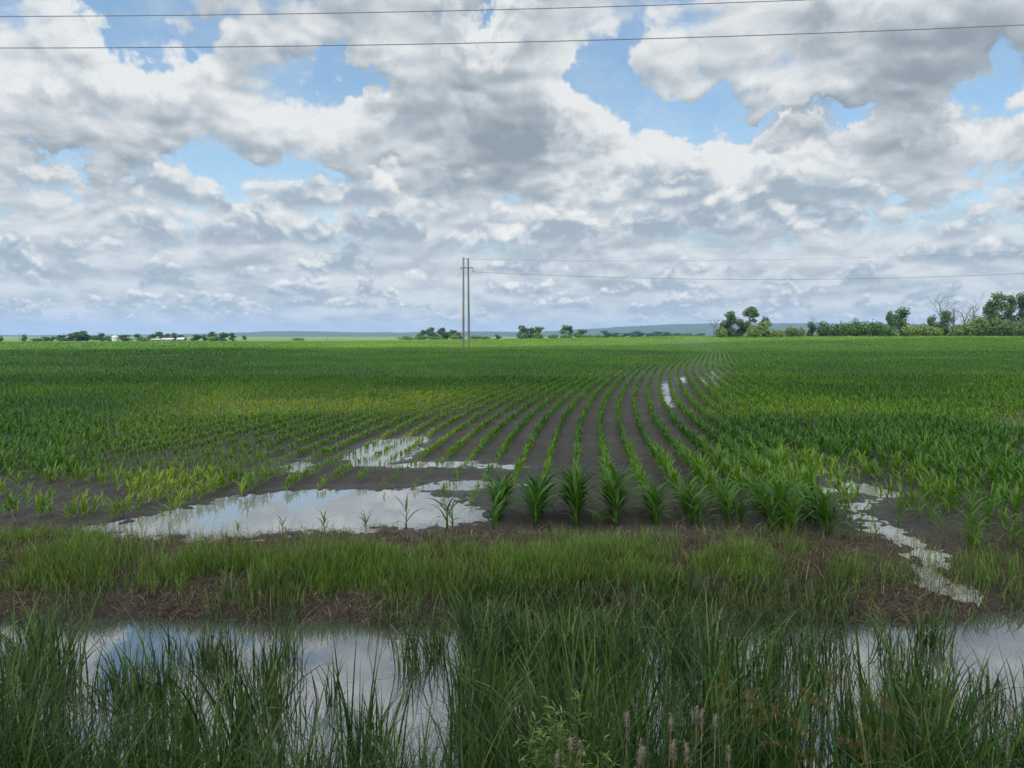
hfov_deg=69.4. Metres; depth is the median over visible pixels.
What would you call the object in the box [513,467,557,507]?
corn plant
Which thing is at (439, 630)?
reed clump
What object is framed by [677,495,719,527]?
corn plant
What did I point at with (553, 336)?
bush
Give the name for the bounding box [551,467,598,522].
corn plant
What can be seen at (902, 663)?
reed clump
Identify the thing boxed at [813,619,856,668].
reed clump
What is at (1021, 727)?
reed clump
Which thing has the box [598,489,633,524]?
corn plant
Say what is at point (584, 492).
corn plant
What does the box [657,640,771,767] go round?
reed clump
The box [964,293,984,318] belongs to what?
bare tree
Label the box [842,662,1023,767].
reed clump
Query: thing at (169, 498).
corn plant
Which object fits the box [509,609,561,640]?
reed clump
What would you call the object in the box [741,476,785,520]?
corn plant
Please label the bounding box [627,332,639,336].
tree
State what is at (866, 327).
shrub
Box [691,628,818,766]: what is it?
reed clump
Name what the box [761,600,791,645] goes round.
reed clump
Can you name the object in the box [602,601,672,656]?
reed clump
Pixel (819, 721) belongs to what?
sedge flower
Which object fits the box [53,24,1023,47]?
power line
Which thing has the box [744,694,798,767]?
reed clump
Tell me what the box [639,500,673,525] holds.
corn plant
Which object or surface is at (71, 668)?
reed clump
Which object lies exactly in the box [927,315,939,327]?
tree
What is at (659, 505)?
corn plant
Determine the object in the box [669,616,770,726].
reed clump
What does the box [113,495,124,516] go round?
corn plant
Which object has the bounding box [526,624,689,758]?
reed clump
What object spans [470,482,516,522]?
corn plant
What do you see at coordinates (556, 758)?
cattail
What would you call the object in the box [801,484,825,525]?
corn plant
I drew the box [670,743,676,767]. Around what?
cattail
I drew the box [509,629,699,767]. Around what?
reed clump
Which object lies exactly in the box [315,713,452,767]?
reed clump
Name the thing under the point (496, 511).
corn plant
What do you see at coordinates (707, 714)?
reed clump
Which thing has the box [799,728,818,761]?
sedge flower
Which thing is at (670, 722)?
cattail
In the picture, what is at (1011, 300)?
tree
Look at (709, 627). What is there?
reed clump
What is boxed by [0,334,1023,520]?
corn crop
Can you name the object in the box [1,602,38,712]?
reed clump
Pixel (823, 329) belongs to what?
shrub
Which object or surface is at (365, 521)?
corn plant
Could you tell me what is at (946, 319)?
tree
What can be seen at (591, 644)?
reed clump
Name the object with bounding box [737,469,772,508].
corn plant
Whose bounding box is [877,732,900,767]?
sedge flower
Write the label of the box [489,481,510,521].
corn plant
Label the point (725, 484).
corn plant
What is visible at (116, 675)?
reed clump
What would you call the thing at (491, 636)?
reed clump
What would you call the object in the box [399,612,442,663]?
reed clump
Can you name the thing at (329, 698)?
reed clump
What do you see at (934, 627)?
reed clump
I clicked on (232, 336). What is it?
tree
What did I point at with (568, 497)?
corn plant
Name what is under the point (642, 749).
cattail
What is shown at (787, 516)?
corn plant
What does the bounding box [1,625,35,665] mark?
reed clump
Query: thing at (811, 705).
reed clump
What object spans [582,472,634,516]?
corn plant
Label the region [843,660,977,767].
reed clump
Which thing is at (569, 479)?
corn plant
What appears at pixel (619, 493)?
corn plant
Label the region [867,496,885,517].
corn plant
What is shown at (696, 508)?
corn plant
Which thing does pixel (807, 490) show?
corn plant
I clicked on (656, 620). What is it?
reed clump
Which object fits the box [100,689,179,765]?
reed clump
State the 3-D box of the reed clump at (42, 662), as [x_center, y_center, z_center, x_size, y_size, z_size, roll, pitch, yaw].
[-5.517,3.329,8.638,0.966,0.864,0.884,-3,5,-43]
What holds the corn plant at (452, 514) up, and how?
on the ground at (562, 460)
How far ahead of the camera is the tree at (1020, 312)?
345.90 m
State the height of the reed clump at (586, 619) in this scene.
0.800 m
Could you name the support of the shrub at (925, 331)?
on the ground at (562, 460)
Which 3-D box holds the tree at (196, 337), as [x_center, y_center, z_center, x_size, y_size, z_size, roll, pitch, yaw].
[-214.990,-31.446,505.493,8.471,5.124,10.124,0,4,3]
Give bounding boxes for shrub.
[716,326,727,337]
[745,325,761,337]
[773,329,785,336]
[784,326,797,336]
[796,327,805,335]
[806,321,816,335]
[816,321,833,335]
[830,324,841,335]
[838,321,857,335]
[849,317,862,335]
[858,321,869,335]
[863,319,876,335]
[873,320,886,335]
[883,324,900,335]
[900,323,922,335]
[913,322,932,335]
[929,326,943,335]
[946,324,965,335]
[959,319,979,335]
[970,315,989,335]
[985,317,1006,335]
[1000,318,1020,336]
[1015,317,1023,336]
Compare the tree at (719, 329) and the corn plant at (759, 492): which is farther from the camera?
the tree at (719, 329)
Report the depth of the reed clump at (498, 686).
7.87 m
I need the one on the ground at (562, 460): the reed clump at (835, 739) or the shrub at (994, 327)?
the shrub at (994, 327)
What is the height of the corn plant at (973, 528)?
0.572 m
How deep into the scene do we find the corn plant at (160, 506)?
14.97 m
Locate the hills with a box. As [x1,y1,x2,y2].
[0,323,978,336]
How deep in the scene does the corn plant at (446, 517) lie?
13.72 m
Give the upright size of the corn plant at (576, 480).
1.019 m
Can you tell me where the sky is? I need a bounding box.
[0,0,1023,334]
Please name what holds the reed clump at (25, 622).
in the water
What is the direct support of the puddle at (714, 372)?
on the ground at (562, 460)
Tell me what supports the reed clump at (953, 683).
in the water
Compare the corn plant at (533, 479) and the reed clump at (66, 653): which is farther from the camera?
the corn plant at (533, 479)
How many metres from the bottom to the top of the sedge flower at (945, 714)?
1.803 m
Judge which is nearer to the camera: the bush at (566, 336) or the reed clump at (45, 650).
the reed clump at (45, 650)
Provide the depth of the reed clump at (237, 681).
7.24 m
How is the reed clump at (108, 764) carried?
in the water
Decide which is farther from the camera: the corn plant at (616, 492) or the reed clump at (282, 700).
the corn plant at (616, 492)
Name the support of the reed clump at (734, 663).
in the water
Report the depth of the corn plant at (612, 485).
14.36 m
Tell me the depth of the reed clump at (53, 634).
9.63 m
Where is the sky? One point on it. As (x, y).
(210, 188)
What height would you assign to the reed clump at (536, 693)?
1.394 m
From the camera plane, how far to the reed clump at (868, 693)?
5.82 m
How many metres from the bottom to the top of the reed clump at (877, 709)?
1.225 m
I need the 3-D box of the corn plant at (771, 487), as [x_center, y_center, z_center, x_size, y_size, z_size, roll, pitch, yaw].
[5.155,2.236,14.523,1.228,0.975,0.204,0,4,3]
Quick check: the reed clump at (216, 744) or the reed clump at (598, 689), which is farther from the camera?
the reed clump at (598, 689)
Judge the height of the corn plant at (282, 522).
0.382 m
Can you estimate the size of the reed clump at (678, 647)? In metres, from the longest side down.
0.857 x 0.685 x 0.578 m
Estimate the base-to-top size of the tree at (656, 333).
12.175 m
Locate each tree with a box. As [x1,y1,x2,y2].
[41,337,54,340]
[52,334,66,340]
[66,333,78,340]
[71,332,86,340]
[79,331,90,340]
[90,335,98,340]
[97,332,105,340]
[102,336,111,340]
[118,335,132,340]
[147,334,157,338]
[155,331,162,338]
[190,334,203,340]
[206,331,216,339]
[216,332,228,340]
[229,332,236,340]
[416,330,425,339]
[424,327,439,338]
[437,327,448,338]
[446,330,457,336]
[516,325,529,338]
[527,327,535,338]
[529,326,544,336]
[559,325,573,334]
[572,329,587,337]
[600,330,612,336]
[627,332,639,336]
[634,330,643,336]
[648,331,663,336]
[659,331,671,336]
[667,333,682,335]
[706,318,722,334]
[714,321,726,335]
[722,311,738,336]
[733,318,750,336]
[742,306,758,333]
[757,316,770,328]
[885,311,897,329]
[893,307,910,335]
[924,293,958,329]
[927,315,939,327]
[937,311,954,334]
[939,298,960,326]
[956,303,980,326]
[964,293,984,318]
[982,291,1011,335]
[982,302,994,335]
[1003,295,1017,333]
[1014,291,1023,323]
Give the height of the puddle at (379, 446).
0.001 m
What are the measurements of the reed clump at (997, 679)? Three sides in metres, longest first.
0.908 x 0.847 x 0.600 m
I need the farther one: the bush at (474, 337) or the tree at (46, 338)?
the bush at (474, 337)
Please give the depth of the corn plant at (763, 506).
14.30 m
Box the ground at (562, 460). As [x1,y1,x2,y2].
[0,336,1023,624]
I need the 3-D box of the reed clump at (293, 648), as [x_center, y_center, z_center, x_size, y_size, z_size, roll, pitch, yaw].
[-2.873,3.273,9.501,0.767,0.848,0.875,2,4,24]
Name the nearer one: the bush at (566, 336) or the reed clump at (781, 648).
the reed clump at (781, 648)
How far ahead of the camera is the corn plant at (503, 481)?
15.21 m
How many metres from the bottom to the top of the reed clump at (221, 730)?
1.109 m
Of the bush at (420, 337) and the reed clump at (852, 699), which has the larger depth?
the bush at (420, 337)
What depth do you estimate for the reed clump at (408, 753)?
5.26 m
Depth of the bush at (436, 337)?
544.69 m
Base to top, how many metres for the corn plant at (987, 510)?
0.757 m
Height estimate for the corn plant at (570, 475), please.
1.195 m
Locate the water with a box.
[0,608,1023,767]
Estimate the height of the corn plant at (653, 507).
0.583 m
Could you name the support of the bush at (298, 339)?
on the ground at (562, 460)
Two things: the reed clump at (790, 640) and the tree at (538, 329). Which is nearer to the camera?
the reed clump at (790, 640)
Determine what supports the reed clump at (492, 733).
in the water
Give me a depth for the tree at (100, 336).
509.18 m
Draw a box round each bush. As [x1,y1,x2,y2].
[135,337,149,340]
[207,336,217,340]
[292,338,303,340]
[399,336,413,339]
[413,336,427,339]
[427,336,445,339]
[448,335,459,338]
[470,335,479,338]
[507,689,635,767]
[520,332,527,338]
[530,331,544,337]
[548,334,558,337]
[560,334,572,337]
[580,334,594,337]
[754,320,774,336]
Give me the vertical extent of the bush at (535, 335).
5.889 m
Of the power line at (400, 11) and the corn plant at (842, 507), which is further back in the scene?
the power line at (400, 11)
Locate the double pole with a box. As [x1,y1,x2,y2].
[460,257,472,347]
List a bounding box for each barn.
[160,338,175,340]
[176,338,186,340]
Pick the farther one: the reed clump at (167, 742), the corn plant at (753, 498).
the corn plant at (753, 498)
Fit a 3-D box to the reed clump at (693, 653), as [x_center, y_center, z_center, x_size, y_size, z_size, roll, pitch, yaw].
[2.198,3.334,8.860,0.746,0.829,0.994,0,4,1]
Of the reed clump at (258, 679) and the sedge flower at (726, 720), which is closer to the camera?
the sedge flower at (726, 720)
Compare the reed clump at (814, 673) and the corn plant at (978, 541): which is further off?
the corn plant at (978, 541)
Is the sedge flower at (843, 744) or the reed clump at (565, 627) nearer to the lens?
the sedge flower at (843, 744)
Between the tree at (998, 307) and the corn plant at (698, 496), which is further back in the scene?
the tree at (998, 307)
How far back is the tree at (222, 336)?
495.63 m
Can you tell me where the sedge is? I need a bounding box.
[0,555,1023,767]
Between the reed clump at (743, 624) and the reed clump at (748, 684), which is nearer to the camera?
the reed clump at (748, 684)
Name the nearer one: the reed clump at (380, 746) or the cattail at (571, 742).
the cattail at (571, 742)
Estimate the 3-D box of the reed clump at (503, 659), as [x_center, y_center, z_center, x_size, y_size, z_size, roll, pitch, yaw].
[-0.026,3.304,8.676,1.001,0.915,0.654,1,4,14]
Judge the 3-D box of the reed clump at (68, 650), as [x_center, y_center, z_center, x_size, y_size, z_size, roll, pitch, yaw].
[-4.887,3.066,8.184,0.730,1.651,1.442,2,4,23]
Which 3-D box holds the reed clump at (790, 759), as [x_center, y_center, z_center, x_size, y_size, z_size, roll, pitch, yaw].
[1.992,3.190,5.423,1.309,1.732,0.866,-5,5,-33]
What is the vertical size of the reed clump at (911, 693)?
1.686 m
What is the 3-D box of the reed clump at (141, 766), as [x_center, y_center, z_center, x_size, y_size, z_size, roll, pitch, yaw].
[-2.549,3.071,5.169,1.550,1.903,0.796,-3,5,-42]
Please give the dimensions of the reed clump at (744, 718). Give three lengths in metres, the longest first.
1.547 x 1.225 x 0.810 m
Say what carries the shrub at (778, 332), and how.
on the ground at (562, 460)
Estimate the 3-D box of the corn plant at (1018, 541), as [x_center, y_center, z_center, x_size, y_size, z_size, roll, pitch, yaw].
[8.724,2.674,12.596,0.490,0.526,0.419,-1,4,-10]
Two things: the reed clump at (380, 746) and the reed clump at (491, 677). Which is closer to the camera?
the reed clump at (380, 746)
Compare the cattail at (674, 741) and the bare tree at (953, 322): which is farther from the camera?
the bare tree at (953, 322)
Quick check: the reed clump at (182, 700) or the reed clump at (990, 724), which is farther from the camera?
the reed clump at (182, 700)
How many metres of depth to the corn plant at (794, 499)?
13.57 m
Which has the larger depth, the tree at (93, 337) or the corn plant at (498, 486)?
the tree at (93, 337)
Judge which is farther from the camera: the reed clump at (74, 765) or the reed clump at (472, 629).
the reed clump at (472, 629)
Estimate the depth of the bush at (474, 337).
544.86 m
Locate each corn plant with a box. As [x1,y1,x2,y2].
[62,501,73,520]
[101,495,119,519]
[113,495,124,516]
[118,496,131,515]
[147,495,172,515]
[160,489,178,512]
[276,514,292,530]
[316,510,333,530]
[358,508,373,529]
[391,494,427,528]
[421,487,467,529]
[435,494,469,525]
[468,471,526,517]
[468,473,512,520]
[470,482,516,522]
[475,480,512,503]
[477,489,509,528]
[478,468,526,515]
[481,470,516,506]
[485,473,519,503]
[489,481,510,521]
[511,472,560,511]
[512,479,552,514]
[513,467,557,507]
[514,480,562,527]
[514,490,555,521]
[516,470,563,512]
[517,466,559,503]
[517,491,555,518]
[522,469,559,513]
[523,476,556,500]
[524,496,549,521]
[533,485,549,516]
[536,470,613,523]
[546,469,596,496]
[548,461,603,507]
[549,471,603,517]
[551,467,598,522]
[551,471,605,525]
[552,487,598,514]
[556,460,592,497]
[558,469,596,501]
[563,492,596,527]
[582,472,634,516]
[587,461,645,488]
[587,464,637,513]
[588,470,646,509]
[588,476,646,524]
[591,475,633,506]
[593,474,641,515]
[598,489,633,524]
[599,461,634,501]
[600,491,639,526]
[601,481,636,502]
[630,478,675,512]
[633,481,673,514]
[634,479,675,502]
[634,484,673,524]
[635,487,678,524]
[636,483,674,520]
[637,501,669,521]
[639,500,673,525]
[668,475,701,515]
[670,474,708,503]
[672,481,702,516]
[672,483,713,520]
[674,490,706,523]
[675,484,714,518]
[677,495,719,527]
[678,490,705,519]
[682,502,702,525]
[698,487,718,510]
[703,478,718,498]
[704,481,751,516]
[708,481,734,513]
[708,484,755,525]
[709,484,753,523]
[710,483,729,514]
[714,469,739,501]
[717,498,737,517]
[721,496,754,527]
[730,495,755,525]
[733,497,750,521]
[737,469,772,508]
[741,473,782,514]
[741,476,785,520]
[741,480,760,509]
[743,468,779,508]
[744,488,763,512]
[745,497,784,528]
[746,477,805,527]
[747,476,802,504]
[747,481,804,526]
[750,477,774,511]
[750,480,796,523]
[752,495,773,522]
[755,490,790,532]
[762,480,797,523]
[770,482,811,533]
[771,505,799,535]
[773,485,808,535]
[776,499,804,527]
[784,470,808,500]
[785,470,815,503]
[786,478,837,523]
[792,479,829,515]
[798,491,860,535]
[799,482,809,513]
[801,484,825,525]
[801,490,818,521]
[801,494,841,524]
[802,497,836,527]
[803,489,841,525]
[806,487,845,534]
[812,506,845,534]
[813,496,850,529]
[821,481,848,512]
[835,484,851,515]
[838,497,848,517]
[839,496,865,520]
[841,492,881,530]
[866,515,881,537]
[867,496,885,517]
[890,497,915,525]
[903,484,932,517]
[915,494,942,524]
[925,503,951,532]
[955,505,986,536]
[955,518,993,546]
[957,517,988,535]
[959,487,998,520]
[961,515,988,551]
[967,534,992,560]
[971,504,985,524]
[979,494,1009,529]
[988,503,1022,536]
[993,508,1023,543]
[998,523,1019,545]
[1004,529,1023,555]
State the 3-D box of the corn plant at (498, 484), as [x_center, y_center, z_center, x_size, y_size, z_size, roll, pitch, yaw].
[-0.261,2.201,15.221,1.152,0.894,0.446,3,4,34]
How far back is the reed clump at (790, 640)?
9.46 m
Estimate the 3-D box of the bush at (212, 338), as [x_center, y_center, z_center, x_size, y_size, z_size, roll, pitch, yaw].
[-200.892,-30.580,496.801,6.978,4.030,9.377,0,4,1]
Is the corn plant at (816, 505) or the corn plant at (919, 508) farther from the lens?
the corn plant at (919, 508)
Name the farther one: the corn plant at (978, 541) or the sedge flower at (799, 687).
the corn plant at (978, 541)
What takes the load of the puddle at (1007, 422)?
on the ground at (562, 460)
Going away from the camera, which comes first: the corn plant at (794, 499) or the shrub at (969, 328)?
the corn plant at (794, 499)
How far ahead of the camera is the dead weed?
13.62 m
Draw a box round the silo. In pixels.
[112,335,118,340]
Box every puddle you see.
[83,488,491,542]
[279,462,315,472]
[342,436,430,466]
[373,460,529,469]
[415,480,526,490]
[661,383,674,407]
[710,371,720,391]
[985,419,1023,426]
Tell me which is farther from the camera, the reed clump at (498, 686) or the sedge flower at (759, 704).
the reed clump at (498, 686)
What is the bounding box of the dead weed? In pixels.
[7,508,28,529]
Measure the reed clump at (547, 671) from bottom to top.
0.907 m
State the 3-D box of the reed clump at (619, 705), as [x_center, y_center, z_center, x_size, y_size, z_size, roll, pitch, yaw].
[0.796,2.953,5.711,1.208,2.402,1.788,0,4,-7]
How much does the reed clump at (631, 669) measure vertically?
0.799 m
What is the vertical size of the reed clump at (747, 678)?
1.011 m
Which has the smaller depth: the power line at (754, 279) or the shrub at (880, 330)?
the power line at (754, 279)
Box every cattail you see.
[554,751,561,767]
[567,736,573,758]
[576,740,582,766]
[623,710,629,767]
[635,748,642,767]
[640,745,645,767]
[667,712,673,767]
[669,738,676,758]
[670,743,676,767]
[681,743,689,767]
[694,705,699,762]
[699,709,705,767]
[712,715,718,767]
[724,745,732,767]
[1006,700,1013,758]
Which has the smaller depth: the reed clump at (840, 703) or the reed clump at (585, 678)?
the reed clump at (585, 678)
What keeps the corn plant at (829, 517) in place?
on the ground at (562, 460)
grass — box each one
[0,406,1023,629]
[0,449,1023,619]
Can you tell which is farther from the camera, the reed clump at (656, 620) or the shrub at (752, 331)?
the shrub at (752, 331)
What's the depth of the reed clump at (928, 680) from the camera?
7.05 m
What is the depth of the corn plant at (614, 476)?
14.79 m
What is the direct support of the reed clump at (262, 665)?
in the water
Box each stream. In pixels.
[807,486,892,497]
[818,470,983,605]
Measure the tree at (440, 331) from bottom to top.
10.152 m
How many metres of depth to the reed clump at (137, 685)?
8.12 m
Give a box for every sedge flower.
[710,671,732,767]
[713,695,740,765]
[733,706,769,767]
[742,689,761,767]
[749,695,774,762]
[760,738,791,764]
[761,704,783,766]
[773,688,791,767]
[787,715,811,764]
[790,682,817,767]
[791,749,819,767]
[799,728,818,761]
[810,688,833,764]
[823,668,847,766]
[834,733,855,767]
[841,687,873,767]
[847,739,863,766]
[855,720,885,762]
[872,691,891,764]
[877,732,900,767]
[905,697,928,767]
[936,689,961,763]
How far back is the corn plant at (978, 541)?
12.35 m
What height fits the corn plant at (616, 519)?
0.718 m
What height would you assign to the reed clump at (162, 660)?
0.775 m
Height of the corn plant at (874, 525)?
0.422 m
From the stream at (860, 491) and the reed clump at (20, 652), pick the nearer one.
the reed clump at (20, 652)
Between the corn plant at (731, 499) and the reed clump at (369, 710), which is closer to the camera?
the reed clump at (369, 710)
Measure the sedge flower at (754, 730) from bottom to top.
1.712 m
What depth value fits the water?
9.34 m
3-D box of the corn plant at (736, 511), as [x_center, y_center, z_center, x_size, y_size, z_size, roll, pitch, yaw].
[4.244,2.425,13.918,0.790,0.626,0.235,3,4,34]
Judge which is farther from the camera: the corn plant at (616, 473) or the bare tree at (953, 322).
the bare tree at (953, 322)
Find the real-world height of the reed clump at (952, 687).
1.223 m
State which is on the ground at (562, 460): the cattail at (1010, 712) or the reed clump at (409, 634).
the cattail at (1010, 712)
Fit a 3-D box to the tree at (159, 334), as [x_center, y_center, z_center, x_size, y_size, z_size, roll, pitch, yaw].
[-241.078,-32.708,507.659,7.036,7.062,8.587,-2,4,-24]
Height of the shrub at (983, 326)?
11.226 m
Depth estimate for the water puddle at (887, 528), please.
12.96 m
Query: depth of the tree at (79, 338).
510.70 m
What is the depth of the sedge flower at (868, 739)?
4.72 m
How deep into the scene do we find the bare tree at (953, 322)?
344.03 m
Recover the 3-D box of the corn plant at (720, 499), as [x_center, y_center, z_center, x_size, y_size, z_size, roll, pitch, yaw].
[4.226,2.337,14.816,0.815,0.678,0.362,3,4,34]
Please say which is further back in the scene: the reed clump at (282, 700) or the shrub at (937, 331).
the shrub at (937, 331)
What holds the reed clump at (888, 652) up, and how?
in the water
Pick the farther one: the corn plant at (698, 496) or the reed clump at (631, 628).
the corn plant at (698, 496)
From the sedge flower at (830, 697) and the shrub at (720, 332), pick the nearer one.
the sedge flower at (830, 697)
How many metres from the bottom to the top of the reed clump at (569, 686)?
2.141 m
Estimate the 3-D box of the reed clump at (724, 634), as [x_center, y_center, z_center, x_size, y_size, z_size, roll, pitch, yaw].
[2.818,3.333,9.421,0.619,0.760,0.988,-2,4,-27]
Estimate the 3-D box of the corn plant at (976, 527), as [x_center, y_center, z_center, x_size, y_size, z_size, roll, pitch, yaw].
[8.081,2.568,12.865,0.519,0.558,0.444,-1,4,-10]
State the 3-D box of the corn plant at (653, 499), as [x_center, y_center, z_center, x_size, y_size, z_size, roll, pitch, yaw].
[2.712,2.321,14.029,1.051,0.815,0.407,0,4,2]
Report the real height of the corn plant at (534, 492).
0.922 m
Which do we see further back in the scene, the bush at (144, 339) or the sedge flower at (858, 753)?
the bush at (144, 339)
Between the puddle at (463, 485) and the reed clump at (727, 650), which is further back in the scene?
the puddle at (463, 485)
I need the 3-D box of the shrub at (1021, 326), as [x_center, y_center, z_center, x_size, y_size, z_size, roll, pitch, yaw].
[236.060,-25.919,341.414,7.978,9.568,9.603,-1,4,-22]
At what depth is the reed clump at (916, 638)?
9.90 m
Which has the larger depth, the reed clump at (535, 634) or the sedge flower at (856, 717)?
the reed clump at (535, 634)
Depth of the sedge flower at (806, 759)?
4.80 m
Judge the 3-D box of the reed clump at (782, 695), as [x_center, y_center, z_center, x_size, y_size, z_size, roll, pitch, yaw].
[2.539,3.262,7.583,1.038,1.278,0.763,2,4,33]
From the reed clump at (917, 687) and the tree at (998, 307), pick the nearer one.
the reed clump at (917, 687)
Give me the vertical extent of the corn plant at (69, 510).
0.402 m
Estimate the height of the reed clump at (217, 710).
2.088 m
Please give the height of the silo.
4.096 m
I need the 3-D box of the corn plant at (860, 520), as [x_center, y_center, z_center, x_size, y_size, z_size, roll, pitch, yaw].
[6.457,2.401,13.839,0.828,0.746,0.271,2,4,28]
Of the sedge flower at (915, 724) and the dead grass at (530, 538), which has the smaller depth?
the sedge flower at (915, 724)
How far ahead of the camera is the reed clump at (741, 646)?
8.83 m
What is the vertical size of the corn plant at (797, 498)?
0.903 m
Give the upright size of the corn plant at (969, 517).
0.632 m
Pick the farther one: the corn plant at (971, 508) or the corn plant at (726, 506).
the corn plant at (726, 506)
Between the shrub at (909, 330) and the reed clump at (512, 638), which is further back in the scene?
the shrub at (909, 330)
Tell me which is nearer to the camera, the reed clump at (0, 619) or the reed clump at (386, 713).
the reed clump at (386, 713)
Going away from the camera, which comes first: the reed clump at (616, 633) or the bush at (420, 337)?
the reed clump at (616, 633)
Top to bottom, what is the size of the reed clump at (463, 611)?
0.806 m
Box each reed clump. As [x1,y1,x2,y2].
[0,582,56,746]
[0,582,62,767]
[0,583,29,664]
[0,583,100,724]
[0,609,41,683]
[0,627,21,720]
[0,663,89,735]
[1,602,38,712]
[1,623,72,686]
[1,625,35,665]
[2,595,60,648]
[4,591,74,656]
[6,579,132,705]
[13,704,110,767]
[15,592,68,661]
[17,677,211,767]
[23,673,225,767]
[25,620,78,677]
[30,601,70,653]
[32,626,100,688]
[32,628,106,692]
[53,728,221,767]
[56,600,260,767]
[79,623,334,767]
[79,659,129,715]
[82,638,159,689]
[89,624,161,714]
[93,653,142,699]
[97,687,151,746]
[98,643,172,709]
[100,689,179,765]
[106,654,171,711]
[115,640,184,703]
[122,687,247,767]
[125,667,185,741]
[126,671,291,767]
[127,726,176,767]
[129,694,241,767]
[130,699,214,767]
[131,645,191,721]
[133,673,228,767]
[136,629,180,671]
[139,662,237,766]
[140,655,235,727]
[147,723,276,767]
[152,612,210,665]
[162,705,245,767]
[164,618,211,675]
[164,676,286,767]
[172,735,250,766]
[175,607,234,669]
[175,630,238,677]
[176,685,280,767]
[179,709,310,767]
[180,626,244,673]
[181,622,230,678]
[183,687,274,767]
[189,669,298,767]
[192,648,273,761]
[200,615,263,667]
[201,632,296,758]
[204,607,312,704]
[211,635,285,726]
[213,648,247,703]
[219,727,339,767]
[220,669,291,766]
[223,720,358,767]
[237,632,271,676]
[237,655,313,721]
[237,661,389,767]
[240,734,287,767]
[246,626,304,717]
[246,638,293,697]
[246,709,367,767]
[261,607,316,661]
[265,670,315,741]
[266,629,309,683]
[285,721,415,767]
[308,647,354,707]
[313,697,383,758]
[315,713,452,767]
[323,607,418,767]
[326,661,433,767]
[326,671,434,759]
[331,735,356,767]
[370,681,503,767]
[380,616,428,676]
[384,726,455,767]
[392,612,427,661]
[392,740,463,767]
[396,631,434,680]
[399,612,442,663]
[400,705,479,767]
[408,617,447,669]
[412,617,452,657]
[415,614,558,751]
[424,606,453,648]
[425,616,505,713]
[427,617,506,742]
[431,630,557,767]
[433,581,499,638]
[435,667,520,767]
[437,657,516,728]
[446,596,491,642]
[450,588,479,623]
[452,644,523,736]
[453,621,499,666]
[455,635,545,766]
[461,577,684,767]
[461,615,523,655]
[463,614,524,664]
[463,647,531,700]
[465,587,515,641]
[465,595,524,642]
[466,598,511,650]
[479,601,530,665]
[480,624,533,686]
[488,617,537,662]
[490,579,533,633]
[502,661,581,732]
[506,658,556,753]
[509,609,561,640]
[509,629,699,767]
[510,599,577,703]
[511,605,553,656]
[511,643,570,746]
[515,646,571,699]
[517,598,661,763]
[522,625,563,683]
[525,618,740,767]
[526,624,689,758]
[534,614,614,706]
[535,585,607,686]
[544,610,590,656]
[550,611,586,649]
[556,638,633,726]
[559,655,629,727]
[560,598,596,639]
[561,598,605,646]
[562,619,625,670]
[570,614,633,669]
[577,590,643,644]
[577,615,710,767]
[588,623,645,681]
[596,636,691,740]
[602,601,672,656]
[609,614,653,664]
[611,634,658,692]
[616,588,858,767]
[633,621,772,748]
[636,597,672,636]
[641,594,695,643]
[647,665,763,767]
[648,623,786,766]
[657,583,706,622]
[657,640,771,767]
[662,599,707,661]
[663,589,804,715]
[663,616,697,676]
[663,624,717,676]
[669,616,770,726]
[672,594,721,642]
[682,636,721,685]
[682,657,750,761]
[684,599,741,645]
[684,615,751,747]
[686,595,732,653]
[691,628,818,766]
[693,613,769,689]
[702,639,825,767]
[703,619,740,654]
[706,658,953,767]
[707,629,806,715]
[709,700,809,767]
[714,646,784,711]
[715,606,786,680]
[718,637,791,726]
[726,651,895,767]
[733,598,768,636]
[738,641,814,732]
[740,622,796,685]
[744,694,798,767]
[745,624,799,672]
[745,680,839,761]
[750,623,796,674]
[754,625,804,679]
[757,680,829,762]
[759,619,814,659]
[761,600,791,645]
[770,668,823,767]
[779,618,851,715]
[785,636,834,685]
[790,651,893,767]
[795,587,953,767]
[796,639,843,694]
[796,647,978,767]
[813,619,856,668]
[818,669,875,730]
[824,641,948,761]
[828,667,877,725]
[837,654,966,767]
[837,675,964,767]
[838,635,944,754]
[840,642,1005,767]
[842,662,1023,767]
[842,706,919,767]
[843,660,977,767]
[847,664,933,753]
[847,668,912,755]
[853,600,1023,767]
[854,664,905,701]
[857,599,907,649]
[858,629,940,696]
[863,618,985,748]
[864,640,944,724]
[872,629,904,670]
[873,631,934,680]
[875,615,938,657]
[876,643,989,747]
[878,665,988,754]
[888,661,934,714]
[892,651,1001,742]
[896,614,960,659]
[898,600,971,650]
[899,628,947,689]
[899,635,960,729]
[905,595,957,656]
[912,654,993,732]
[913,593,963,655]
[929,664,993,739]
[931,645,1017,710]
[949,668,1011,732]
[966,639,1023,705]
[988,667,1023,767]
[989,693,1023,737]
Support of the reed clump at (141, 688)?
in the water
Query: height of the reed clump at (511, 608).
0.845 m
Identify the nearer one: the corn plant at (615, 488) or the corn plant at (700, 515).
the corn plant at (700, 515)
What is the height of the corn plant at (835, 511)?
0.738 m
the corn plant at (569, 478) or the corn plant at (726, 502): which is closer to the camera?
the corn plant at (726, 502)
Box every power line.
[0,0,801,16]
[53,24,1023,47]
[482,252,1007,260]
[483,272,1023,279]
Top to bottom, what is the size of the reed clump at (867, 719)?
1.767 m
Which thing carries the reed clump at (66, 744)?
in the water
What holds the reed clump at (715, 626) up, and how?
in the water
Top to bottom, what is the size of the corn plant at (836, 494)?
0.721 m
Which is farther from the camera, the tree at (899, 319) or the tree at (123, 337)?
the tree at (123, 337)
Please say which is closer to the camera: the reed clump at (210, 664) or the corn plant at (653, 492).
the reed clump at (210, 664)
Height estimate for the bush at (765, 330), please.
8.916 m
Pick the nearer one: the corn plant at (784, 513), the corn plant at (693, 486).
the corn plant at (784, 513)
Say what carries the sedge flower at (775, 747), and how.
on the water
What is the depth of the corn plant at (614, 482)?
14.75 m
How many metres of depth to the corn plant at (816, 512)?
13.81 m

